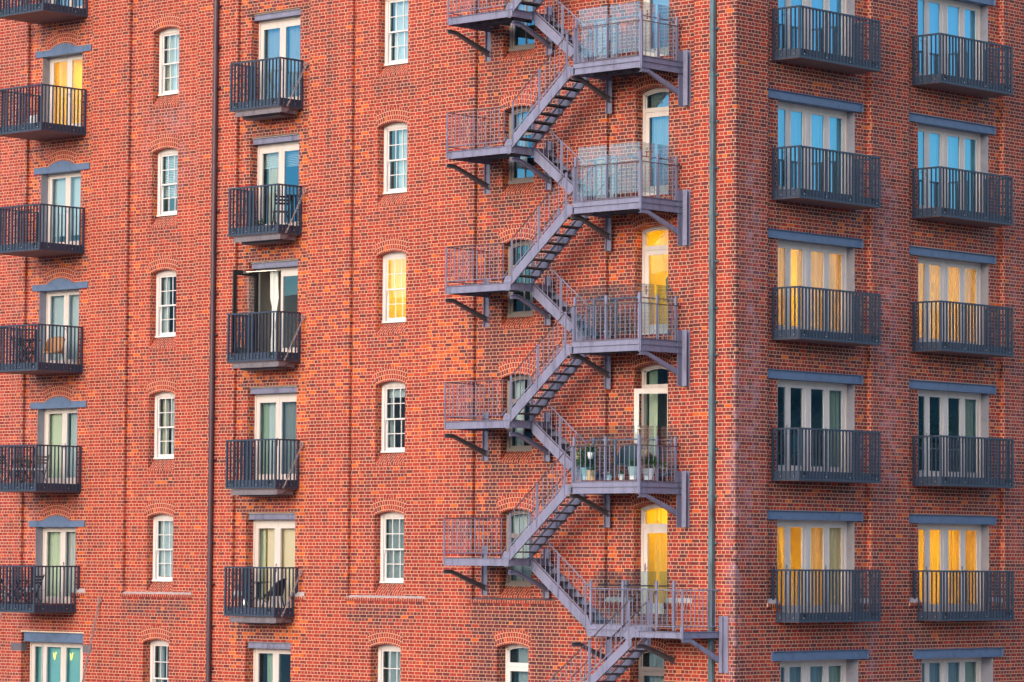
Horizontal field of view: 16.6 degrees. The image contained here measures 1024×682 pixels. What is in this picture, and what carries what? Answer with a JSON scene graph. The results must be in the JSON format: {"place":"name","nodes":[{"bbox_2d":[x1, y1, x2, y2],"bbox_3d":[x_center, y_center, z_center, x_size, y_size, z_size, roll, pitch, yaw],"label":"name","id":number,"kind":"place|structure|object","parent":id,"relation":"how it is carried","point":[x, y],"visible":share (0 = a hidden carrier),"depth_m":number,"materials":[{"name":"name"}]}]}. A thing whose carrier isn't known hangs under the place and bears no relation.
{"place":"outdoors","nodes":[
{"label":"outdoors","id":0,"kind":"place"},
{"label":"ground","id":1,"kind":"structure","parent":0,"visible":0},
{"bbox_2d":[0,0,1023,681],"bbox_3d":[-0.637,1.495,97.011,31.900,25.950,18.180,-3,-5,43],"label":"brick building","id":2,"kind":"structure","parent":1,"relation":"on","point":[392,344],"depth_m":87.11,"materials":[{"name":"brick"}]},
{"bbox_2d":[0,565,79,612],"bbox_3d":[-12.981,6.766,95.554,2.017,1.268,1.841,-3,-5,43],"label":"balcony","id":3,"kind":"structure","parent":2,"relation":"attached to","point":[34,607],"depth_m":94.78,"materials":[{"name":"metal"}]},
{"bbox_2d":[1,578,10,603],"bbox_3d":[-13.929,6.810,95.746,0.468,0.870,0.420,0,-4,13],"label":"folding chair","id":4,"kind":"object","parent":3,"relation":"on","point":[4,592],"visible":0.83,"depth_m":95.87,"materials":[{"name":"metal"}]},
{"bbox_2d":[8,580,26,603],"bbox_3d":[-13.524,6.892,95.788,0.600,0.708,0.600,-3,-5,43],"label":"garden table","id":5,"kind":"object","parent":3,"relation":"on","point":[20,590],"visible":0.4,"depth_m":95.74,"materials":[{"name":"metal"}]},
{"bbox_2d":[23,574,44,603],"bbox_3d":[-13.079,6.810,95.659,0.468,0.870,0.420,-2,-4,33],"label":"folding chair","id":6,"kind":"object","parent":3,"relation":"on","point":[36,590],"visible":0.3,"depth_m":95.61,"materials":[{"name":"metal"}]},
{"bbox_2d":[0,444,81,492],"bbox_3d":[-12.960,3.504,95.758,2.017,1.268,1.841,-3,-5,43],"label":"balcony","id":7,"kind":"structure","parent":2,"relation":"attached to","point":[30,487],"depth_m":95.01,"materials":[{"name":"metal"}]},
{"bbox_2d":[0,455,12,482],"bbox_3d":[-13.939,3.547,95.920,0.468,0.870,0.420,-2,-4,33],"label":"folding chair","id":8,"kind":"object","parent":7,"relation":"on","point":[6,466],"visible":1,"depth_m":96.03,"materials":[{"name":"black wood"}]},
{"bbox_2d":[12,454,28,482],"bbox_3d":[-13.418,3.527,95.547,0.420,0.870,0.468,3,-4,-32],"label":"folding chair","id":9,"kind":"object","parent":7,"relation":"on","point":[22,468],"visible":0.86,"depth_m":95.48,"materials":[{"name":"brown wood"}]},
{"bbox_2d":[12,460,31,482],"bbox_3d":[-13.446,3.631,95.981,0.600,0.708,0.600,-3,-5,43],"label":"garden table","id":10,"kind":"object","parent":7,"relation":"on","point":[18,471],"visible":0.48,"depth_m":95.96,"materials":[{"name":"metal"}]},
{"bbox_2d":[31,455,49,482],"bbox_3d":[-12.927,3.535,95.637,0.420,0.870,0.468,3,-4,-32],"label":"folding chair","id":11,"kind":"object","parent":7,"relation":"on","point":[45,469],"visible":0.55,"depth_m":95.58,"materials":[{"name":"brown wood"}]},
{"bbox_2d":[0,323,82,374],"bbox_3d":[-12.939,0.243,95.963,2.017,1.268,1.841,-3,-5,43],"label":"balcony","id":12,"kind":"structure","parent":2,"relation":"attached to","point":[35,367],"depth_m":95.27,"materials":[{"name":"metal"}]},
{"bbox_2d":[11,337,30,362],"bbox_3d":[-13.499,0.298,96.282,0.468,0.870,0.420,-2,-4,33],"label":"folding chair","id":13,"kind":"object","parent":12,"relation":"on","point":[21,351],"visible":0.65,"depth_m":96.35,"materials":[{"name":"metal"}]},
{"bbox_2d":[18,339,40,361],"bbox_3d":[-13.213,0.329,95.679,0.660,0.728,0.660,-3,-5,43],"label":"garden table","id":14,"kind":"object","parent":12,"relation":"on","point":[27,348],"visible":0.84,"depth_m":95.66,"materials":[{"name":"metal"}]},
{"bbox_2d":[42,336,64,363],"bbox_3d":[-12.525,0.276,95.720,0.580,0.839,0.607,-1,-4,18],"label":"armchair","id":15,"kind":"object","parent":12,"relation":"on","point":[54,350],"visible":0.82,"depth_m":95.89,"materials":[{"name":"orange fabric"}]},
{"bbox_2d":[0,203,84,257],"bbox_3d":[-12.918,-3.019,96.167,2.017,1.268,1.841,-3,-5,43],"label":"balcony","id":16,"kind":"structure","parent":2,"relation":"attached to","point":[38,248],"depth_m":95.56,"materials":[{"name":"metal"}]},
{"bbox_2d":[0,83,86,140],"bbox_3d":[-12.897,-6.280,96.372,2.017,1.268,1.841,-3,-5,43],"label":"balcony","id":17,"kind":"structure","parent":2,"relation":"attached to","point":[39,130],"depth_m":95.78,"materials":[{"name":"metal"}]},
{"bbox_2d":[0,0,87,23],"bbox_3d":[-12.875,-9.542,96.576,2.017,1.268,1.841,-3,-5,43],"label":"balcony","id":18,"kind":"structure","parent":2,"relation":"attached to","point":[40,12],"depth_m":96.07,"materials":[{"name":"metal"}]},
{"bbox_2d":[30,641,82,681],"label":"balcony door","id":19,"kind":"structure","parent":2,"relation":"in","point":[49,661],"depth_m":96.38,"materials":[{"name":"beige paint"}]},
{"bbox_2d":[42,527,75,603],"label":"balcony door","id":20,"kind":"structure","parent":2,"relation":"in","point":[58,542],"depth_m":96.62,"materials":[{"name":"beige paint"}]},
{"bbox_2d":[46,289,78,363],"bbox_3d":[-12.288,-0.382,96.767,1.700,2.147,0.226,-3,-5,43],"label":"balcony door","id":21,"kind":"structure","parent":2,"relation":"in","point":[62,307],"depth_m":96.85,"materials":[{"name":"beige paint"}]},
{"bbox_2d":[48,171,80,244],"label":"balcony door","id":22,"kind":"structure","parent":2,"relation":"in","point":[64,188],"depth_m":97.26,"materials":[{"name":"beige paint"}]},
{"bbox_2d":[50,54,81,126],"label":"balcony door","id":23,"kind":"structure","parent":2,"relation":"in","point":[66,71],"depth_m":97.71,"materials":[{"name":"beige paint"}]},
{"bbox_2d":[51,0,81,7],"bbox_3d":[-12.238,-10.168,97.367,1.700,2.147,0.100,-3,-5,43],"label":"balcony door","id":24,"kind":"structure","parent":2,"relation":"in","point":[70,1],"depth_m":97.30,"materials":[{"name":"beige paint"}]},
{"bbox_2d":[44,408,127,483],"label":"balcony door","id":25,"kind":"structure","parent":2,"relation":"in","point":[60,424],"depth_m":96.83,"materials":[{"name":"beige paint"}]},
{"bbox_2d":[82,597,100,681],"bbox_3d":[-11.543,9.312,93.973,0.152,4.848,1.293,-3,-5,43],"label":"support chain","id":26,"kind":"object","parent":2,"relation":"attached to","point":[91,639],"visible":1,"depth_m":94.27,"materials":[{"name":"metal"}]},
{"bbox_2d":[150,639,168,681],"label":"sash window","id":27,"kind":"structure","parent":2,"relation":"in","point":[159,649],"depth_m":93.42,"materials":[{"name":"white paint"}]},
{"bbox_2d":[152,514,172,581],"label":"sash window","id":28,"kind":"structure","parent":2,"relation":"in","point":[162,523],"depth_m":93.64,"materials":[{"name":"white paint"}]},
{"bbox_2d":[153,392,174,458],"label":"sash window","id":29,"kind":"structure","parent":2,"relation":"in","point":[164,401],"depth_m":93.90,"materials":[{"name":"white paint"}]},
{"bbox_2d":[155,270,175,337],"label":"sash window","id":30,"kind":"structure","parent":2,"relation":"in","point":[165,280],"depth_m":94.10,"materials":[{"name":"white paint"}]},
{"bbox_2d":[156,149,177,216],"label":"sash window","id":31,"kind":"structure","parent":2,"relation":"in","point":[167,159],"depth_m":94.29,"materials":[{"name":"white paint"}]},
{"bbox_2d":[158,28,178,96],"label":"sash window","id":32,"kind":"structure","parent":2,"relation":"in","point":[169,38],"depth_m":94.47,"materials":[{"name":"white paint"}]},
{"bbox_2d":[205,0,221,681],"bbox_3d":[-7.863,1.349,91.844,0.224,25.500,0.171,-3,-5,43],"label":"drainpipe","id":33,"kind":"object","parent":2,"relation":"attached to","point":[212,334],"visible":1,"depth_m":91.89,"materials":[{"name":"metal"}]},
{"bbox_2d":[224,567,297,623],"bbox_3d":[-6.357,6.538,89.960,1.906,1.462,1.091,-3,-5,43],"label":"balcony","id":34,"kind":"structure","parent":2,"relation":"attached to","point":[266,615],"depth_m":89.47,"materials":[{"name":"metal"}]},
{"bbox_2d":[251,581,269,607],"bbox_3d":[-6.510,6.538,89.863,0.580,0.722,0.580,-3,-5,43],"label":"garden table","id":35,"kind":"object","parent":34,"relation":"on","point":[258,589],"visible":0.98,"depth_m":89.83,"materials":[{"name":"metal"}]},
{"bbox_2d":[261,578,284,609],"bbox_3d":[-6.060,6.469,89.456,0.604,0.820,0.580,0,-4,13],"label":"folding chair","id":36,"kind":"object","parent":34,"relation":"on","point":[276,592],"visible":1,"depth_m":89.26,"materials":[{"name":"metal"}]},
{"bbox_2d":[225,439,299,496],"bbox_3d":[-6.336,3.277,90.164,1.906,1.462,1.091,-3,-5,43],"label":"balcony","id":37,"kind":"structure","parent":2,"relation":"attached to","point":[245,485],"depth_m":89.71,"materials":[{"name":"metal"}]},
{"bbox_2d":[227,311,300,370],"bbox_3d":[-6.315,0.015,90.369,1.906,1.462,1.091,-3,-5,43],"label":"balcony","id":38,"kind":"structure","parent":2,"relation":"attached to","point":[259,361],"depth_m":89.93,"materials":[{"name":"metal"}]},
{"bbox_2d":[237,348,257,352],"bbox_3d":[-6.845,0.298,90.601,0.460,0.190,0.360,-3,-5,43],"label":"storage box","id":39,"kind":"object","parent":38,"relation":"on","point":[246,350],"visible":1,"depth_m":90.45,"materials":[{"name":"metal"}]},
{"bbox_2d":[228,183,301,245],"bbox_3d":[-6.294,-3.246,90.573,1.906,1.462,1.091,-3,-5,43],"label":"balcony","id":40,"kind":"structure","parent":2,"relation":"attached to","point":[251,234],"depth_m":90.12,"materials":[{"name":"metal"}]},
{"bbox_2d":[272,194,291,224],"bbox_3d":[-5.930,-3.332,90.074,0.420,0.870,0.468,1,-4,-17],"label":"folding chair","id":41,"kind":"object","parent":40,"relation":"on","point":[283,211],"visible":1,"depth_m":90.00,"materials":[{"name":"metal"}]},
{"bbox_2d":[232,266,297,352],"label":"balcony door","id":42,"kind":"structure","parent":2,"relation":"in","point":[275,289],"depth_m":91.59,"materials":[{"name":"beige paint"}]},
{"bbox_2d":[230,57,303,120],"bbox_3d":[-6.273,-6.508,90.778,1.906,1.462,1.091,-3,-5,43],"label":"balcony","id":43,"kind":"structure","parent":2,"relation":"attached to","point":[251,107],"depth_m":90.34,"materials":[{"name":"metal"}]},
{"bbox_2d":[253,648,290,681],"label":"balcony door","id":44,"kind":"structure","parent":2,"relation":"in","point":[269,665],"depth_m":90.72,"materials":[{"name":"beige paint"}]},
{"bbox_2d":[253,519,294,607],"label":"balcony door","id":45,"kind":"structure","parent":2,"relation":"in","point":[273,540],"depth_m":90.72,"materials":[{"name":"beige paint"}]},
{"bbox_2d":[254,393,296,479],"bbox_3d":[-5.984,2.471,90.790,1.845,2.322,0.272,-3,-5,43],"label":"balcony door","id":46,"kind":"structure","parent":2,"relation":"in","point":[275,414],"depth_m":90.85,"materials":[{"name":"beige paint"}]},
{"bbox_2d":[257,141,298,225],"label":"balcony door","id":47,"kind":"structure","parent":2,"relation":"in","point":[276,162],"depth_m":91.34,"materials":[{"name":"beige paint"}]},
{"bbox_2d":[259,16,300,99],"bbox_3d":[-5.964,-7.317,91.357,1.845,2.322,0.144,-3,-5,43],"label":"balcony door","id":48,"kind":"structure","parent":2,"relation":"in","point":[277,37],"depth_m":91.45,"materials":[{"name":"beige paint"}]},
{"bbox_2d":[281,570,302,616],"bbox_3d":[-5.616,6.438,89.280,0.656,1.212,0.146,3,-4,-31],"label":"support chain","id":49,"kind":"object","parent":2,"relation":"attached to","point":[301,571],"visible":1,"depth_m":89.28,"materials":[{"name":"metal"}]},
{"bbox_2d":[282,442,303,488],"bbox_3d":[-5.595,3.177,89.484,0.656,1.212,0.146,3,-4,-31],"label":"support chain","id":50,"kind":"object","parent":2,"relation":"attached to","point":[294,463],"visible":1,"depth_m":89.48,"materials":[{"name":"metal"}]},
{"bbox_2d":[284,315,305,360],"bbox_3d":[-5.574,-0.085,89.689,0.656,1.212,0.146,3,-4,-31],"label":"support chain","id":51,"kind":"object","parent":2,"relation":"attached to","point":[304,316],"visible":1,"depth_m":89.69,"materials":[{"name":"metal"}]},
{"bbox_2d":[285,188,306,232],"bbox_3d":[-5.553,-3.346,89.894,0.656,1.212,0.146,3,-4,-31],"label":"support chain","id":52,"kind":"object","parent":2,"relation":"attached to","point":[305,189],"visible":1,"depth_m":89.90,"materials":[{"name":"metal"}]},
{"bbox_2d":[287,62,307,106],"bbox_3d":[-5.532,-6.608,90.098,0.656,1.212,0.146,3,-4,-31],"label":"support chain","id":53,"kind":"object","parent":2,"relation":"attached to","point":[298,82],"visible":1,"depth_m":90.10,"materials":[{"name":"metal"}]},
{"bbox_2d":[378,644,399,681],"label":"sash window","id":54,"kind":"structure","parent":2,"relation":"in","point":[388,655],"depth_m":87.61,"materials":[{"name":"white paint"}]},
{"bbox_2d":[379,512,403,582],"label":"sash window","id":55,"kind":"structure","parent":2,"relation":"in","point":[392,523],"depth_m":87.84,"materials":[{"name":"white paint"}]},
{"bbox_2d":[380,381,404,452],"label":"sash window","id":56,"kind":"structure","parent":2,"relation":"in","point":[393,393],"depth_m":88.10,"materials":[{"name":"white paint"}]},
{"bbox_2d":[382,251,405,323],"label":"sash window","id":57,"kind":"structure","parent":2,"relation":"in","point":[394,263],"depth_m":88.32,"materials":[{"name":"yellow glass"}]},
{"bbox_2d":[383,122,406,194],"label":"sash window","id":58,"kind":"structure","parent":2,"relation":"in","point":[395,134],"depth_m":88.45,"materials":[{"name":"white paint"}]},
{"bbox_2d":[384,0,407,66],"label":"sash window","id":59,"kind":"structure","parent":2,"relation":"in","point":[396,11],"depth_m":88.64,"materials":[{"name":"white paint"}]},
{"bbox_2d":[505,644,527,681],"bbox_3d":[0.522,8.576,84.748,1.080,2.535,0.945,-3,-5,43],"label":"arched door","id":60,"kind":"structure","parent":2,"relation":"in","point":[516,656],"depth_m":84.70,"materials":[{"name":"white paint"}]},
{"bbox_2d":[505,509,531,586],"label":"arched window","id":61,"kind":"structure","parent":2,"relation":"in","point":[511,580],"depth_m":84.93,"materials":[{"name":"beige paint"}]},
{"bbox_2d":[506,374,532,451],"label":"arched window","id":62,"kind":"structure","parent":2,"relation":"in","point":[514,443],"depth_m":85.18,"materials":[{"name":"beige paint"}]},
{"bbox_2d":[507,240,532,317],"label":"arched window","id":63,"kind":"structure","parent":2,"relation":"in","point":[516,308],"depth_m":85.43,"materials":[{"name":"beige paint"}]},
{"bbox_2d":[508,107,533,183],"bbox_3d":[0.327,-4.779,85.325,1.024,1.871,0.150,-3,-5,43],"label":"arched window","id":64,"kind":"structure","parent":2,"relation":"in","point":[518,173],"depth_m":85.43,"materials":[{"name":"blue glass"}]},
{"bbox_2d":[509,0,534,51],"bbox_3d":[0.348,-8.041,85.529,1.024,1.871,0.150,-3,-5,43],"label":"arched window","id":65,"kind":"structure","parent":2,"relation":"in","point":[519,39],"depth_m":85.60,"materials":[{"name":"blue glass"}]},
{"bbox_2d":[443,0,728,681],"bbox_3d":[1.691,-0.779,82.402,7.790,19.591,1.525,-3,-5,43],"label":"fire escape","id":66,"kind":"object","parent":2,"relation":"attached to","point":[587,339],"visible":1,"depth_m":82.31,"materials":[{"name":"metal"}]},
{"bbox_2d":[576,445,598,479],"bbox_3d":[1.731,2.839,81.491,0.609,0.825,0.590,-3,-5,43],"label":"potted plant","id":67,"kind":"object","parent":66,"relation":"on","point":[593,461],"visible":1,"depth_m":81.40,"materials":[{"name":"green plant"}]},
{"bbox_2d":[587,465,595,479],"bbox_3d":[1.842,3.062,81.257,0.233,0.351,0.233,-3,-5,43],"label":"potted plant","id":68,"kind":"object","parent":66,"relation":"on","point":[592,476],"visible":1,"depth_m":81.18,"materials":[{"name":"beige plant"}]},
{"bbox_2d":[586,444,596,458],"bbox_3d":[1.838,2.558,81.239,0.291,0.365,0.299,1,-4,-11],"label":"hanging basket","id":69,"kind":"object","parent":66,"relation":"hanging from","point":[592,451],"visible":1,"depth_m":81.18,"materials":[{"name":"white ceramic"}]},
{"bbox_2d":[618,472,623,479],"bbox_3d":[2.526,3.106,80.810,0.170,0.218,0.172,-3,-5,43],"label":"potted plant","id":70,"kind":"object","parent":66,"relation":"on","point":[621,475],"visible":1,"depth_m":80.75,"materials":[{"name":"white plant"}]},
{"bbox_2d":[615,443,642,479],"bbox_3d":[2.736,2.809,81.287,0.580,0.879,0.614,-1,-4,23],"label":"armchair","id":71,"kind":"object","parent":66,"relation":"on","point":[626,454],"visible":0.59,"depth_m":81.49,"materials":[{"name":"grey"}]},
{"bbox_2d":[626,458,636,479],"bbox_3d":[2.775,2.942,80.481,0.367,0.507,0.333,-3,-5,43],"label":"potted plant","id":72,"kind":"object","parent":66,"relation":"on","point":[631,472],"visible":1,"depth_m":80.39,"materials":[{"name":"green plant"}]},
{"bbox_2d":[641,441,647,456],"bbox_3d":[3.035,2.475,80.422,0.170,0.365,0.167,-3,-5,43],"label":"hanging basket","id":73,"kind":"object","parent":66,"relation":"hanging from","point":[643,454],"visible":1,"depth_m":80.36,"materials":[{"name":"beige"}]},
{"bbox_2d":[641,452,656,479],"bbox_3d":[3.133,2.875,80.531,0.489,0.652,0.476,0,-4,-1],"label":"potted plant","id":74,"kind":"object","parent":66,"relation":"on","point":[645,469],"visible":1,"depth_m":80.45,"materials":[{"name":"white plant"}]},
{"bbox_2d":[654,457,669,480],"bbox_3d":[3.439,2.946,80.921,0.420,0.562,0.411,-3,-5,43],"label":"potted plant","id":75,"kind":"object","parent":66,"relation":"on","point":[660,470],"visible":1,"depth_m":80.83,"materials":[{"name":"green plant"}]},
{"bbox_2d":[634,364,667,473],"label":"arched door","id":76,"kind":"structure","parent":2,"relation":"in","point":[654,391],"depth_m":82.38,"materials":[{"name":"beige paint"}]},
{"bbox_2d":[638,648,663,681],"bbox_3d":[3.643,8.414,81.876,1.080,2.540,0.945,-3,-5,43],"label":"arched door","id":77,"kind":"structure","parent":2,"relation":"in","point":[650,666],"depth_m":81.82,"materials":[{"name":"beige paint"}]},
{"bbox_2d":[639,504,666,613],"bbox_3d":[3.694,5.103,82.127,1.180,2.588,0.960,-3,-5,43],"label":"arched door","id":78,"kind":"structure","parent":2,"relation":"in","point":[653,517],"depth_m":82.06,"materials":[{"name":"beige paint"}]},
{"bbox_2d":[642,226,667,334],"bbox_3d":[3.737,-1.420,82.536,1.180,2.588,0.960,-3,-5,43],"label":"arched door","id":79,"kind":"structure","parent":2,"relation":"in","point":[655,238],"depth_m":82.92,"materials":[{"name":"beige paint"}]},
{"bbox_2d":[642,87,668,195],"bbox_3d":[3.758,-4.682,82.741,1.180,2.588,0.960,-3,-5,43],"label":"arched door","id":80,"kind":"structure","parent":2,"relation":"in","point":[655,101],"depth_m":82.56,"materials":[{"name":"beige paint"}]},
{"bbox_2d":[643,0,668,56],"bbox_3d":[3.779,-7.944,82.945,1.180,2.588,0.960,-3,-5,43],"label":"arched door","id":81,"kind":"structure","parent":2,"relation":"in","point":[652,8],"depth_m":82.74,"materials":[{"name":"beige paint"}]},
{"bbox_2d":[707,0,719,681],"bbox_3d":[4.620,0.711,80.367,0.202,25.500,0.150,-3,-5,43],"label":"drainpipe","id":82,"kind":"object","parent":2,"relation":"attached to","point":[712,261],"visible":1,"depth_m":80.39,"materials":[{"name":"grey metal"}]},
{"bbox_2d":[791,433,800,464],"bbox_3d":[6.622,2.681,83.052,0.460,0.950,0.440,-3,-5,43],"label":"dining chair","id":83,"kind":"object","parent":2,"relation":"in","point":[792,455],"visible":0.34,"depth_m":82.81,"materials":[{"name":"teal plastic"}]},
{"bbox_2d":[777,520,846,612],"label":"folding door","id":84,"kind":"structure","parent":2,"relation":"in","point":[801,544],"depth_m":82.86,"materials":[{"name":"beige paint"}]},
{"bbox_2d":[778,380,846,471],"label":"folding door","id":85,"kind":"structure","parent":2,"relation":"in","point":[804,404],"depth_m":83.49,"materials":[{"name":"beige paint"}]},
{"bbox_2d":[778,240,846,332],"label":"folding door","id":86,"kind":"structure","parent":2,"relation":"in","point":[799,264],"depth_m":83.19,"materials":[{"name":"beige paint"}]},
{"bbox_2d":[778,101,846,193],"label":"folding door","id":87,"kind":"structure","parent":2,"relation":"in","point":[803,125],"depth_m":83.04,"materials":[{"name":"beige paint"}]},
{"bbox_2d":[778,0,846,55],"bbox_3d":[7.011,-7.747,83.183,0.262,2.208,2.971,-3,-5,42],"label":"folding door","id":88,"kind":"structure","parent":2,"relation":"in","point":[840,6],"depth_m":83.51,"materials":[{"name":"beige paint"}]},
{"bbox_2d":[781,659,845,681],"bbox_3d":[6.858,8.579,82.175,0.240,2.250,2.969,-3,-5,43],"label":"folding door","id":89,"kind":"structure","parent":2,"relation":"in","point":[803,670],"depth_m":82.54,"materials":[{"name":"beige paint"}]},
{"bbox_2d":[771,427,880,483],"bbox_3d":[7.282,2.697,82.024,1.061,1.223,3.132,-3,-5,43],"label":"balcony","id":90,"kind":"structure","parent":2,"relation":"attached to","point":[857,475],"depth_m":81.43,"materials":[{"name":"metal"}]},
{"bbox_2d":[778,410,792,464],"bbox_3d":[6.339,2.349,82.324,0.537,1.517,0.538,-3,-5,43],"label":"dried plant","id":91,"kind":"object","parent":90,"relation":"on","point":[779,442],"visible":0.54,"depth_m":82.24,"materials":[{"name":"brown plant"}]},
{"bbox_2d":[771,569,880,622],"bbox_3d":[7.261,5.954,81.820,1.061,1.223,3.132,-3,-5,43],"label":"balcony","id":92,"kind":"structure","parent":2,"relation":"attached to","point":[856,613],"depth_m":81.26,"materials":[{"name":"metal"}]},
{"bbox_2d":[772,5,880,74],"bbox_3d":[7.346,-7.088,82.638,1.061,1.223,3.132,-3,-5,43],"label":"balcony","id":93,"kind":"structure","parent":2,"relation":"attached to","point":[856,63],"depth_m":82.11,"materials":[{"name":"metal"}]},
{"bbox_2d":[772,145,880,209],"bbox_3d":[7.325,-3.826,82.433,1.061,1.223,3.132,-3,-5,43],"label":"balcony","id":94,"kind":"structure","parent":2,"relation":"attached to","point":[856,200],"depth_m":81.90,"materials":[{"name":"metal"}]},
{"bbox_2d":[772,286,880,346],"bbox_3d":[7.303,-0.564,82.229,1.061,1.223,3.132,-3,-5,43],"label":"balcony","id":95,"kind":"structure","parent":2,"relation":"attached to","point":[856,337],"depth_m":81.69,"materials":[{"name":"metal"}]},
{"bbox_2d":[918,410,952,470],"bbox_3d":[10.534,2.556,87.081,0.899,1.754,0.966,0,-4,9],"label":"house plant","id":96,"kind":"object","parent":2,"relation":"in","point":[934,423],"visible":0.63,"depth_m":86.92,"materials":[{"name":"green plant"}]},
{"bbox_2d":[919,447,958,471],"bbox_3d":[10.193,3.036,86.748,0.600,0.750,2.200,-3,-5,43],"label":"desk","id":97,"kind":"object","parent":2,"relation":"in","point":[948,450],"visible":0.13,"depth_m":87.34,"materials":[{"name":"brown plastic"}]},
{"bbox_2d":[918,0,979,79],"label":"folding door","id":98,"kind":"structure","parent":2,"relation":"in","point":[951,17],"depth_m":87.29,"materials":[{"name":"beige paint"}]},
{"bbox_2d":[918,390,980,477],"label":"folding door","id":99,"kind":"structure","parent":2,"relation":"in","point":[964,408],"depth_m":87.54,"materials":[{"name":"beige paint"}]},
{"bbox_2d":[918,257,980,344],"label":"folding door","id":100,"kind":"structure","parent":2,"relation":"in","point":[938,279],"depth_m":86.88,"materials":[{"name":"beige paint"}]},
{"bbox_2d":[918,125,980,211],"bbox_3d":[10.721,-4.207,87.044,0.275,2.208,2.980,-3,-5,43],"label":"folding door","id":101,"kind":"structure","parent":2,"relation":"in","point":[936,146],"depth_m":87.07,"materials":[{"name":"beige paint"}]},
{"bbox_2d":[919,523,980,611],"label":"folding door","id":102,"kind":"structure","parent":2,"relation":"in","point":[941,546],"depth_m":86.50,"materials":[{"name":"beige paint"}]},
{"bbox_2d":[922,657,980,681],"bbox_3d":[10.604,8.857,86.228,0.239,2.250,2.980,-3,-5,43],"label":"folding door","id":103,"kind":"structure","parent":2,"relation":"in","point":[968,669],"depth_m":86.61,"materials":[{"name":"beige paint"}]},
{"bbox_2d":[912,33,1012,97],"bbox_3d":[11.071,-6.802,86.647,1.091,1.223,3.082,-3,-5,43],"label":"balcony","id":104,"kind":"structure","parent":2,"relation":"attached to","point":[965,85],"depth_m":86.09,"materials":[{"name":"metal"}]},
{"bbox_2d":[912,166,1012,227],"bbox_3d":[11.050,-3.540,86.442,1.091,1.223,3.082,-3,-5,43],"label":"balcony","id":105,"kind":"structure","parent":2,"relation":"attached to","point":[986,218],"depth_m":85.87,"materials":[{"name":"metal"}]},
{"bbox_2d":[912,300,1013,357],"bbox_3d":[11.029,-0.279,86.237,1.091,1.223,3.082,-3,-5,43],"label":"balcony","id":106,"kind":"structure","parent":2,"relation":"attached to","point":[987,349],"depth_m":85.64,"materials":[{"name":"metal"}]},
{"bbox_2d":[913,435,1013,488],"bbox_3d":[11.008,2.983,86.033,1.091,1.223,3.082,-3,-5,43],"label":"balcony","id":107,"kind":"structure","parent":2,"relation":"attached to","point":[995,481],"depth_m":85.43,"materials":[{"name":"metal"}]},
{"bbox_2d":[913,570,1013,620],"bbox_3d":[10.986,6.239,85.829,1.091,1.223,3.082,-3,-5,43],"label":"balcony","id":108,"kind":"structure","parent":2,"relation":"attached to","point":[986,614],"depth_m":85.22,"materials":[{"name":"metal"}]}
]}

